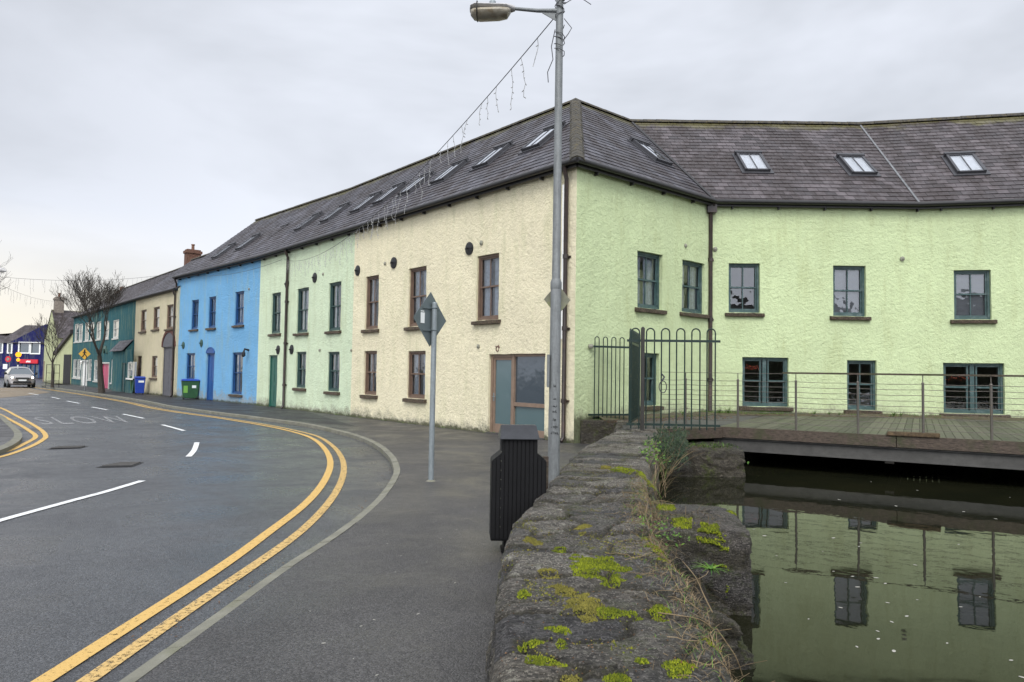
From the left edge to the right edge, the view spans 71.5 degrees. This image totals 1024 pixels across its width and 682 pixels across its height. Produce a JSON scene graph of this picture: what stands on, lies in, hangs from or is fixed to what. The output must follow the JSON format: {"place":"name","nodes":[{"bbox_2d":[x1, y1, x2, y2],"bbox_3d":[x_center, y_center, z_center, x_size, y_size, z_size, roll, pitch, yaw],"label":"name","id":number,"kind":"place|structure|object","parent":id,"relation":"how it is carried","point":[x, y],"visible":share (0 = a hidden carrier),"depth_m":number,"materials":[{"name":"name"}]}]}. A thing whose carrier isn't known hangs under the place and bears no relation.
{"place":"outdoors","nodes":[
{"label":"outdoors","id":0,"kind":"place"},
{"bbox_2d":[0,418,13,445],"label":"pavement","id":1,"kind":"structure","parent":0,"point":[6,433],"depth_m":17.14,"materials":[{"name":"concrete"}]},
{"bbox_2d":[0,255,13,289],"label":"bare tree","id":2,"kind":"object","parent":1,"relation":"on","point":[4,273],"visible":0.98,"depth_m":32.79,"materials":[{"name":"brown plant"}]},
{"bbox_2d":[3,273,174,293],"bbox_3d":[-22.348,-3.099,36.311,9.955,1.806,0.188,3,-3,-39],"label":"light string","id":3,"kind":"object","parent":2,"relation":"hanging from","point":[90,280],"visible":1,"depth_m":36.58,"materials":[{"name":"grey plastic"}]},
{"bbox_2d":[0,388,48,397],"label":"road","id":4,"kind":"structure","parent":0,"point":[9,392],"depth_m":46.01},
{"bbox_2d":[0,377,392,681],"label":"road","id":5,"kind":"structure","parent":0,"point":[76,576],"depth_m":8.59,"materials":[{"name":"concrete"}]},
{"bbox_2d":[3,345,10,368],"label":"road sign","id":6,"kind":"object","parent":5,"relation":"on","point":[7,358],"visible":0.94,"depth_m":77.59,"materials":[{"name":"metal"}]},
{"bbox_2d":[0,415,21,454],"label":"kerb","id":7,"kind":"structure","parent":5,"relation":"on","point":[14,441],"depth_m":15.96,"materials":[{"name":"concrete"}]},
{"bbox_2d":[0,414,37,451],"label":"road marking","id":8,"kind":"object","parent":5,"relation":"on","point":[34,434],"visible":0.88,"depth_m":17.94,"materials":[{"name":"yellow paint"}]},
{"bbox_2d":[3,367,37,387],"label":"car","id":9,"kind":"object","parent":5,"relation":"on","point":[18,376],"visible":1,"depth_m":55.71,"materials":[{"name":"silver metal"}]},
{"bbox_2d":[0,324,47,377],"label":"shop","id":10,"kind":"structure","parent":5,"relation":"on","point":[25,345],"depth_m":96.00,"materials":[{"name":"paint"}]},
{"bbox_2d":[18,342,29,353],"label":"window","id":11,"kind":"structure","parent":10,"relation":"in","point":[24,348],"depth_m":96.10,"materials":[{"name":"white glass"}]},
{"bbox_2d":[21,365,39,377],"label":"shop window","id":12,"kind":"structure","parent":10,"relation":"in","point":[34,368],"depth_m":95.98,"materials":[{"name":"blue glass"}]},
{"bbox_2d":[30,342,40,353],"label":"window","id":13,"kind":"structure","parent":10,"relation":"in","point":[35,347],"depth_m":96.08,"materials":[{"name":"white paint"}]},
{"bbox_2d":[0,407,47,456],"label":"road marking","id":14,"kind":"object","parent":5,"relation":"on","point":[44,433],"visible":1,"depth_m":17.86,"materials":[{"name":"yellow paint"}]},
{"bbox_2d":[0,500,75,521],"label":"road marking","id":15,"kind":"object","parent":5,"relation":"on","point":[32,511],"visible":1,"depth_m":8.55,"materials":[{"name":"white paint"}]},
{"bbox_2d":[31,314,68,387],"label":"bare tree","id":16,"kind":"object","parent":5,"relation":"on","point":[52,360],"visible":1,"depth_m":53.54,"materials":[{"name":"brown plant"}]},
{"bbox_2d":[53,330,72,383],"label":"shed","id":17,"kind":"structure","parent":5,"relation":"on","point":[64,353],"depth_m":65.36,"materials":[{"name":"paint"}]},
{"bbox_2d":[49,445,85,448],"bbox_3d":[-9.492,2.265,15.193,0.727,0.024,0.472,2,-3,-24],"label":"drain cover","id":18,"kind":"object","parent":5,"relation":"on","point":[63,447],"visible":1,"depth_m":15.15,"materials":[{"name":"metal"}]},
{"bbox_2d":[36,416,128,423],"bbox_3d":[-14.001,2.557,23.039,2.429,0.001,3.609,3,-3,-34],"label":"road marking","id":19,"kind":"object","parent":5,"relation":"on","point":[83,422],"visible":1,"depth_m":22.93,"materials":[{"name":"grey paint"}]},
{"bbox_2d":[71,481,142,499],"bbox_3d":[-5.689,2.108,10.104,0.146,0.001,1.658,1,-3,0],"label":"road marking","id":20,"kind":"object","parent":5,"relation":"on","point":[109,490],"visible":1,"depth_m":10.00,"materials":[{"name":"white paint"}]},
{"bbox_2d":[99,462,142,466],"bbox_3d":[-6.984,2.192,12.678,0.584,0.024,0.702,1,-3,-10],"label":"drain cover","id":21,"kind":"object","parent":5,"relation":"on","point":[125,464],"visible":1,"depth_m":12.55,"materials":[{"name":"metal"}]},
{"bbox_2d":[30,386,333,681],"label":"road marking","id":22,"kind":"object","parent":5,"relation":"on","point":[68,664],"visible":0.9,"depth_m":5.57,"materials":[{"name":"yellow paint"}]},
{"bbox_2d":[37,387,346,681],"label":"road marking","id":23,"kind":"object","parent":5,"relation":"on","point":[132,649],"visible":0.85,"depth_m":5.58,"materials":[{"name":"yellow paint"}]},
{"bbox_2d":[185,442,198,456],"bbox_3d":[-6.859,2.325,15.339,0.146,0.001,2.882,2,-3,-21],"label":"road marking","id":24,"kind":"object","parent":5,"relation":"on","point":[194,449],"visible":1,"depth_m":15.21,"materials":[{"name":"white paint"}]},
{"bbox_2d":[42,384,399,681],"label":"kerb","id":25,"kind":"structure","parent":5,"relation":"on","point":[137,674],"depth_m":7.04,"materials":[{"name":"concrete"}]},
{"bbox_2d":[94,392,352,425],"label":"pavement","id":26,"kind":"structure","parent":0,"point":[265,411],"depth_m":29.53,"materials":[{"name":"grey concrete"}]},
{"bbox_2d":[52,267,128,392],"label":"bare tree","id":27,"kind":"object","parent":26,"relation":"on","point":[116,292],"visible":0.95,"depth_m":43.36,"materials":[{"name":"brown plant"}]},
{"bbox_2d":[134,376,145,393],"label":"wheelie bin","id":28,"kind":"object","parent":26,"relation":"on","point":[139,384],"visible":0.99,"depth_m":42.87,"materials":[{"name":"blue plastic"}]},
{"bbox_2d":[181,379,199,398],"bbox_3d":[-16.925,2.529,37.403,0.913,1.068,0.774,2,-3,-28],"label":"wheelie bin","id":29,"kind":"object","parent":26,"relation":"on","point":[190,388],"visible":0.99,"depth_m":37.12,"materials":[{"name":"green plastic"}]},
{"bbox_2d":[43,384,589,681],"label":"pavement","id":30,"kind":"structure","parent":0,"point":[335,594],"depth_m":5.23,"materials":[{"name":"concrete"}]},
{"bbox_2d":[43,293,81,383],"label":"gable house","id":31,"kind":"structure","parent":30,"relation":"on","point":[58,311],"depth_m":70.16,"materials":[{"name":"paint"}]},
{"bbox_2d":[79,348,89,389],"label":"warning sign","id":32,"kind":"object","parent":30,"relation":"on","point":[84,353],"visible":1,"depth_m":48.47,"materials":[{"name":"metal"}]},
{"bbox_2d":[109,339,136,392],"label":"lean to","id":33,"kind":"object","parent":30,"relation":"on","point":[124,364],"visible":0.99,"depth_m":46.73,"materials":[{"name":"paint"}]},
{"bbox_2d":[121,363,125,391],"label":"door","id":34,"kind":"structure","parent":33,"relation":"in","point":[123,367],"depth_m":46.63,"materials":[{"name":"green wood"}]},
{"bbox_2d":[127,362,136,378],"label":"window","id":35,"kind":"structure","parent":33,"relation":"in","point":[131,365],"depth_m":44.94,"materials":[{"name":"white paint"}]},
{"bbox_2d":[71,267,180,388],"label":"terraced house","id":36,"kind":"structure","parent":30,"relation":"on","point":[120,316],"depth_m":54.87,"materials":[{"name":"paint"}]},
{"bbox_2d":[73,359,76,377],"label":"window","id":37,"kind":"structure","parent":36,"relation":"in","point":[75,360],"depth_m":63.82,"materials":[{"name":"white paint"}]},
{"bbox_2d":[82,361,86,385],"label":"door","id":38,"kind":"structure","parent":36,"relation":"in","point":[83,378],"depth_m":60.24,"materials":[{"name":"white paint"}]},
{"bbox_2d":[88,359,91,379],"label":"window","id":39,"kind":"structure","parent":36,"relation":"in","point":[90,360],"depth_m":58.52,"materials":[{"name":"white paint"}]},
{"bbox_2d":[96,321,100,338],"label":"window","id":40,"kind":"structure","parent":36,"relation":"in","point":[99,323],"depth_m":56.14,"materials":[{"name":"white paint"}]},
{"bbox_2d":[103,364,108,388],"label":"door","id":41,"kind":"structure","parent":36,"relation":"in","point":[105,366],"depth_m":53.31,"materials":[{"name":"wood"}]},
{"bbox_2d":[113,319,118,337],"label":"window","id":42,"kind":"structure","parent":36,"relation":"in","point":[116,322],"depth_m":51.38,"materials":[{"name":"white paint"}]},
{"bbox_2d":[132,244,280,396],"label":"terraced house","id":43,"kind":"structure","parent":30,"relation":"on","point":[158,343],"depth_m":42.81,"materials":[{"name":"paint"}]},
{"bbox_2d":[138,356,141,375],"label":"window","id":44,"kind":"structure","parent":43,"relation":"in","point":[139,364],"depth_m":45.73,"materials":[{"name":"brown paint"}]},
{"bbox_2d":[138,310,146,332],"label":"window","id":45,"kind":"structure","parent":43,"relation":"in","point":[143,318],"depth_m":45.37,"materials":[{"name":"brown paint"}]},
{"bbox_2d":[149,356,156,379],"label":"window","id":46,"kind":"structure","parent":43,"relation":"in","point":[155,376],"depth_m":43.28,"materials":[{"name":"brown paint"}]},
{"bbox_2d":[150,307,159,331],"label":"window","id":47,"kind":"structure","parent":43,"relation":"in","point":[155,328],"depth_m":43.43,"materials":[{"name":"brown paint"}]},
{"bbox_2d":[164,304,172,330],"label":"window","id":48,"kind":"structure","parent":43,"relation":"in","point":[170,328],"depth_m":41.34,"materials":[{"name":"brown paint"}]},
{"bbox_2d":[171,188,422,404],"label":"terraced house","id":49,"kind":"structure","parent":30,"relation":"on","point":[217,342],"depth_m":36.24,"materials":[{"name":"blue paint"}]},
{"bbox_2d":[187,353,194,378],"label":"window","id":50,"kind":"structure","parent":49,"relation":"in","point":[192,358],"depth_m":38.89,"materials":[{"name":"blue paint"}]},
{"bbox_2d":[188,300,198,331],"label":"window","id":51,"kind":"structure","parent":49,"relation":"in","point":[195,310],"depth_m":38.67,"materials":[{"name":"blue paint"}]},
{"bbox_2d":[205,296,215,329],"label":"window","id":52,"kind":"structure","parent":49,"relation":"in","point":[211,319],"depth_m":36.92,"materials":[{"name":"blue paint"}]},
{"bbox_2d":[207,353,214,399],"bbox_3d":[-15.390,1.836,36.502,0.100,2.424,1.015,3,-4,-44],"label":"door","id":53,"kind":"structure","parent":49,"relation":"in","point":[210,377],"depth_m":36.60,"materials":[{"name":"wood"}]},
{"bbox_2d":[228,352,242,396],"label":"window","id":54,"kind":"structure","parent":49,"relation":"in","point":[238,372],"depth_m":34.42,"materials":[{"name":"blue paint"}]},
{"bbox_2d":[231,291,243,327],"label":"window","id":55,"kind":"structure","parent":49,"relation":"in","point":[239,311],"depth_m":34.48,"materials":[{"name":"blue paint"}]},
{"bbox_2d":[254,146,494,415],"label":"terraced house","id":56,"kind":"structure","parent":30,"relation":"on","point":[315,339],"depth_m":29.14,"materials":[{"name":"green paint"}]},
{"bbox_2d":[269,355,277,406],"bbox_3d":[-10.375,1.755,31.100,0.131,2.260,0.995,3,-3,-40],"label":"door","id":57,"kind":"structure","parent":56,"relation":"in","point":[273,358],"depth_m":31.21,"materials":[{"name":"wood"}]},
{"bbox_2d":[267,292,280,336],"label":"window","id":58,"kind":"structure","parent":56,"relation":"in","point":[277,299],"depth_m":31.41,"materials":[{"name":"green paint"}]},
{"bbox_2d":[292,352,305,390],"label":"window","id":59,"kind":"structure","parent":56,"relation":"in","point":[301,387],"depth_m":29.15,"materials":[{"name":"green paint"}]},
{"bbox_2d":[293,287,308,335],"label":"window","id":60,"kind":"structure","parent":56,"relation":"in","point":[302,327],"depth_m":29.31,"materials":[{"name":"green paint"}]},
{"bbox_2d":[323,352,339,394],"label":"window","id":61,"kind":"structure","parent":56,"relation":"in","point":[335,370],"depth_m":26.96,"materials":[{"name":"green paint"}]},
{"bbox_2d":[324,282,341,333],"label":"window","id":62,"kind":"structure","parent":56,"relation":"in","point":[337,305],"depth_m":27.13,"materials":[{"name":"green paint"}]},
{"bbox_2d":[413,292,445,481],"bbox_3d":[-1.220,0.682,10.779,0.149,2.869,0.821,-1,-3,34],"label":"signpost","id":63,"kind":"object","parent":30,"relation":"on","point":[429,318],"visible":1,"depth_m":10.78,"materials":[{"name":"metal"}]},
{"bbox_2d":[347,98,584,442],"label":"terraced house","id":64,"kind":"structure","parent":30,"relation":"on","point":[470,215],"depth_m":20.62,"materials":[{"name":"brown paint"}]},
{"bbox_2d":[359,351,377,398],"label":"window","id":65,"kind":"structure","parent":64,"relation":"in","point":[370,392],"depth_m":24.83,"materials":[{"name":"brown paint"}]},
{"bbox_2d":[361,275,378,332],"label":"window","id":66,"kind":"structure","parent":64,"relation":"in","point":[373,328],"depth_m":24.95,"materials":[{"name":"brown paint"}]},
{"bbox_2d":[402,351,426,402],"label":"window","id":67,"kind":"structure","parent":64,"relation":"in","point":[414,380],"depth_m":22.63,"materials":[{"name":"brown paint"}]},
{"bbox_2d":[403,266,426,330],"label":"window","id":68,"kind":"structure","parent":64,"relation":"in","point":[416,296],"depth_m":22.80,"materials":[{"name":"brown paint"}]},
{"bbox_2d":[471,253,500,324],"bbox_3d":[-0.619,-1.440,19.767,0.369,1.982,1.210,3,-3,-40],"label":"window","id":69,"kind":"structure","parent":64,"relation":"in","point":[485,285],"depth_m":20.01,"materials":[{"name":"glass"}]},
{"bbox_2d":[490,354,515,432],"bbox_3d":[-0.239,1.434,19.193,0.703,2.155,0.806,1,-3,0],"label":"door","id":70,"kind":"structure","parent":64,"relation":"in","point":[503,366],"depth_m":19.24,"materials":[{"name":"teal glass"}]},
{"bbox_2d":[514,354,544,437],"bbox_3d":[0.494,1.407,18.332,0.883,2.155,1.023,1,-3,0],"label":"side window","id":71,"kind":"structure","parent":64,"relation":"in","point":[529,403],"depth_m":18.37,"materials":[{"name":"grey glass"}]},
{"bbox_2d":[470,0,562,487],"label":"street lamp","id":72,"kind":"object","parent":30,"relation":"on","point":[491,10],"visible":0.98,"depth_m":8.03,"materials":[{"name":"metal"}]},
{"bbox_2d":[287,19,552,274],"bbox_3d":[-4.609,-2.960,19.190,0.164,1.853,24.320,2,-3,-25],"label":"light string","id":73,"kind":"object","parent":72,"relation":"hanging from","point":[424,166],"visible":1,"depth_m":12.61,"materials":[{"name":"grey plastic"}]},
{"bbox_2d":[544,289,569,310],"bbox_3d":[0.534,-0.474,8.059,0.316,0.380,0.153,2,-3,-14],"label":"sign","id":74,"kind":"object","parent":72,"relation":"attached to","point":[565,299],"visible":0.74,"depth_m":8.14,"materials":[{"name":"grey metal"}]},
{"bbox_2d":[547,0,590,81],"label":"wire tangle","id":75,"kind":"object","parent":72,"relation":"attached to","point":[563,2],"visible":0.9,"depth_m":8.15,"materials":[{"name":"grey plastic"}]},
{"bbox_2d":[489,424,546,552],"bbox_3d":[0.052,1.370,6.665,0.504,1.165,0.402,1,-3,-4],"label":"litter bin","id":76,"kind":"object","parent":30,"relation":"on","point":[518,464],"visible":0.73,"depth_m":6.50,"materials":[{"name":"black plastic"}]},
{"bbox_2d":[542,456,548,488],"bbox_3d":[0.336,1.585,7.294,0.055,0.800,0.060,2,-3,-17],"label":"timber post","id":77,"kind":"object","parent":30,"relation":"on","point":[546,458],"visible":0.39,"depth_m":7.28,"materials":[{"name":"wood"}]},
{"bbox_2d":[580,419,625,443],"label":"wall","id":78,"kind":"structure","parent":30,"relation":"on","point":[593,430],"depth_m":16.87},
{"bbox_2d":[484,420,732,681],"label":"stone wall","id":79,"kind":"structure","parent":30,"relation":"on","point":[619,445],"depth_m":3.66,"materials":[{"name":"grey stone"}]},
{"bbox_2d":[498,461,723,681],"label":"dead leaves","id":80,"kind":"object","parent":79,"relation":"on","point":[609,576],"visible":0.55,"depth_m":3.94,"materials":[{"name":"brown plant"}]},
{"bbox_2d":[504,457,721,681],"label":"moss","id":81,"kind":"object","parent":79,"relation":"on","point":[586,563],"visible":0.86,"depth_m":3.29,"materials":[{"name":"green plant"}]},
{"bbox_2d":[640,327,644,430],"bbox_3d":[2.588,0.769,14.101,0.073,2.105,0.073,1,-3,0],"label":"gate post","id":82,"kind":"object","parent":79,"relation":"on","point":[642,381],"visible":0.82,"depth_m":14.08,"materials":[{"name":"metal"}]},
{"bbox_2d":[646,425,690,470],"bbox_3d":[2.826,1.912,12.799,0.752,0.689,2.846,0,-3,13],"label":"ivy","id":83,"kind":"object","parent":79,"relation":"attached to","point":[677,437],"visible":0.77,"depth_m":12.25,"materials":[{"name":"green plant"}]},
{"bbox_2d":[626,328,720,429],"bbox_3d":[3.248,0.756,14.332,1.851,2.043,0.028,1,-3,6],"label":"bow railing","id":84,"kind":"object","parent":79,"relation":"on","point":[660,424],"visible":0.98,"depth_m":14.32,"materials":[{"name":"black metal"}]},
{"bbox_2d":[628,328,640,422],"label":"gate","id":85,"kind":"structure","parent":84,"relation":"attached to","point":[635,361],"depth_m":15.45,"materials":[{"name":"black metal"}]},
{"bbox_2d":[610,438,748,681],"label":"weeds","id":86,"kind":"object","parent":79,"relation":"on","point":[643,518],"visible":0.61,"depth_m":4.91,"materials":[{"name":"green plant"}]},
{"bbox_2d":[606,426,774,681],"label":"dry grass","id":87,"kind":"structure","parent":79,"relation":"on","point":[643,512],"depth_m":4.25,"materials":[{"name":"brown plant"}]},
{"bbox_2d":[276,407,940,447],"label":"grass","id":88,"kind":"structure","parent":30,"relation":"on","point":[723,445],"depth_m":20.21,"materials":[{"name":"green plant"}]},
{"bbox_2d":[0,0,1023,333],"label":"sky","id":89,"kind":"structure","parent":0,"point":[134,134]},
{"bbox_2d":[656,452,1023,681],"bbox_3d":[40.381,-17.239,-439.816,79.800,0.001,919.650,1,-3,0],"label":"water","id":90,"kind":"structure","parent":0,"point":[895,521],"depth_m":7.28,"materials":[{"name":"green liquid"}]},
{"bbox_2d":[650,502,753,615],"bbox_3d":[1.538,2.128,6.420,1.116,1.285,1.480,0,-3,12],"label":"boulder","id":91,"kind":"object","parent":90,"relation":"in","point":[736,578],"visible":0.33,"depth_m":5.76,"materials":[{"name":"stone"}]},
{"bbox_2d":[656,503,736,597],"bbox_3d":[1.674,1.785,6.058,0.768,0.659,1.030,1,-3,0],"label":"moss","id":92,"kind":"object","parent":91,"relation":"on","point":[680,521],"visible":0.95,"depth_m":5.85,"materials":[{"name":"green plant"}]},
{"bbox_2d":[690,561,726,574],"bbox_3d":[1.502,1.744,5.453,0.338,0.054,0.340,1,-3,0],"label":"fern","id":93,"kind":"object","parent":91,"relation":"on","point":[711,568],"visible":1,"depth_m":5.47,"materials":[{"name":"green plant"}]},
{"bbox_2d":[659,440,745,476],"bbox_3d":[3.659,2.748,14.545,1.745,1.371,2.033,1,-3,0],"label":"abutment","id":94,"kind":"object","parent":90,"relation":"in","point":[721,461],"visible":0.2,"depth_m":13.60,"materials":[{"name":"grey stone"}]},
{"bbox_2d":[621,415,1023,469],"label":"walkway","id":95,"kind":"structure","parent":94,"relation":"on","point":[961,446],"depth_m":14.57,"materials":[{"name":"grey concrete"}]},
{"bbox_2d":[598,411,1023,420],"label":"soil strip","id":96,"kind":"object","parent":95,"relation":"on","point":[673,414],"visible":0.73,"depth_m":20.16,"materials":[{"name":"brown soil"}]},
{"bbox_2d":[660,372,1023,439],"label":"cable railing","id":97,"kind":"object","parent":95,"relation":"on","point":[991,391],"visible":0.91,"depth_m":14.05,"materials":[{"name":"metal"}]},
{"bbox_2d":[886,431,939,437],"bbox_3d":[7.698,1.790,13.661,0.898,0.080,0.291,-1,-3,30],"label":"plank","id":98,"kind":"object","parent":95,"relation":"on","point":[913,434],"visible":1,"depth_m":13.55,"materials":[{"name":"brown wood"}]},
{"bbox_2d":[686,581,755,669],"bbox_3d":[1.148,2.311,5.186,0.830,0.973,1.243,1,-3,-8],"label":"boulder","id":99,"kind":"object","parent":90,"relation":"in","point":[737,645],"visible":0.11,"depth_m":4.80,"materials":[{"name":"grey stone"}]},
{"label":"ground","id":100,"kind":"structure","parent":0,"visible":0},
{"bbox_2d":[574,99,1023,442],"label":"terraced house","id":101,"kind":"structure","parent":100,"relation":"on","point":[883,246],"depth_m":20.76,"materials":[{"name":"green paint"}]},
{"bbox_2d":[588,336,628,419],"bbox_3d":[2.369,0.908,17.459,1.122,2.032,0.131,2,-3,-21],"label":"bow railing","id":102,"kind":"object","parent":101,"relation":"attached to","point":[603,347],"visible":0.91,"depth_m":17.42,"materials":[{"name":"black metal"}]},
{"bbox_2d":[635,251,666,314],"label":"window","id":103,"kind":"structure","parent":101,"relation":"in","point":[650,299],"depth_m":19.29,"materials":[{"name":"teal wood"}]},
{"bbox_2d":[644,353,663,410],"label":"window","id":104,"kind":"structure","parent":101,"relation":"in","point":[649,403],"depth_m":19.17,"materials":[{"name":"teal wood"}]},
{"bbox_2d":[679,260,709,318],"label":"window","id":105,"kind":"structure","parent":101,"relation":"in","point":[694,293],"depth_m":20.63,"materials":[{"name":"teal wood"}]},
{"bbox_2d":[725,264,764,316],"bbox_3d":[6.804,-1.506,20.874,1.141,1.616,0.303,1,-3,0],"label":"window","id":106,"kind":"structure","parent":101,"relation":"in","point":[754,312],"depth_m":20.95,"materials":[{"name":"teal wood"}]},
{"bbox_2d":[739,357,793,410],"bbox_3d":[7.382,1.242,20.747,1.566,1.586,0.304,1,-3,0],"label":"window","id":107,"kind":"structure","parent":101,"relation":"in","point":[762,360],"depth_m":20.82,"materials":[{"name":"teal wood"}]},
{"bbox_2d":[830,266,871,320],"bbox_3d":[9.876,-1.413,20.885,1.185,1.645,0.382,1,-3,0],"label":"window","id":108,"kind":"structure","parent":101,"relation":"in","point":[838,314],"depth_m":21.02,"materials":[{"name":"teal wood"}]},
{"bbox_2d":[844,360,882,413],"bbox_3d":[10.179,1.334,20.718,1.079,1.607,0.303,1,-3,0],"label":"window","id":109,"kind":"structure","parent":101,"relation":"in","point":[852,409],"depth_m":20.80,"materials":[{"name":"teal wood"}]},
{"bbox_2d":[950,270,997,323],"bbox_3d":[13.275,-1.282,20.547,1.183,1.590,0.376,0,-3,13],"label":"window","id":110,"kind":"structure","parent":101,"relation":"in","point":[963,274],"depth_m":20.66,"materials":[{"name":"teal wood"}]},
{"bbox_2d":[939,363,1010,417],"bbox_3d":[13.221,1.405,20.388,1.790,1.604,0.296,0,-3,13],"label":"window","id":111,"kind":"structure","parent":101,"relation":"in","point":[973,409],"depth_m":20.45,"materials":[{"name":"teal wood"}]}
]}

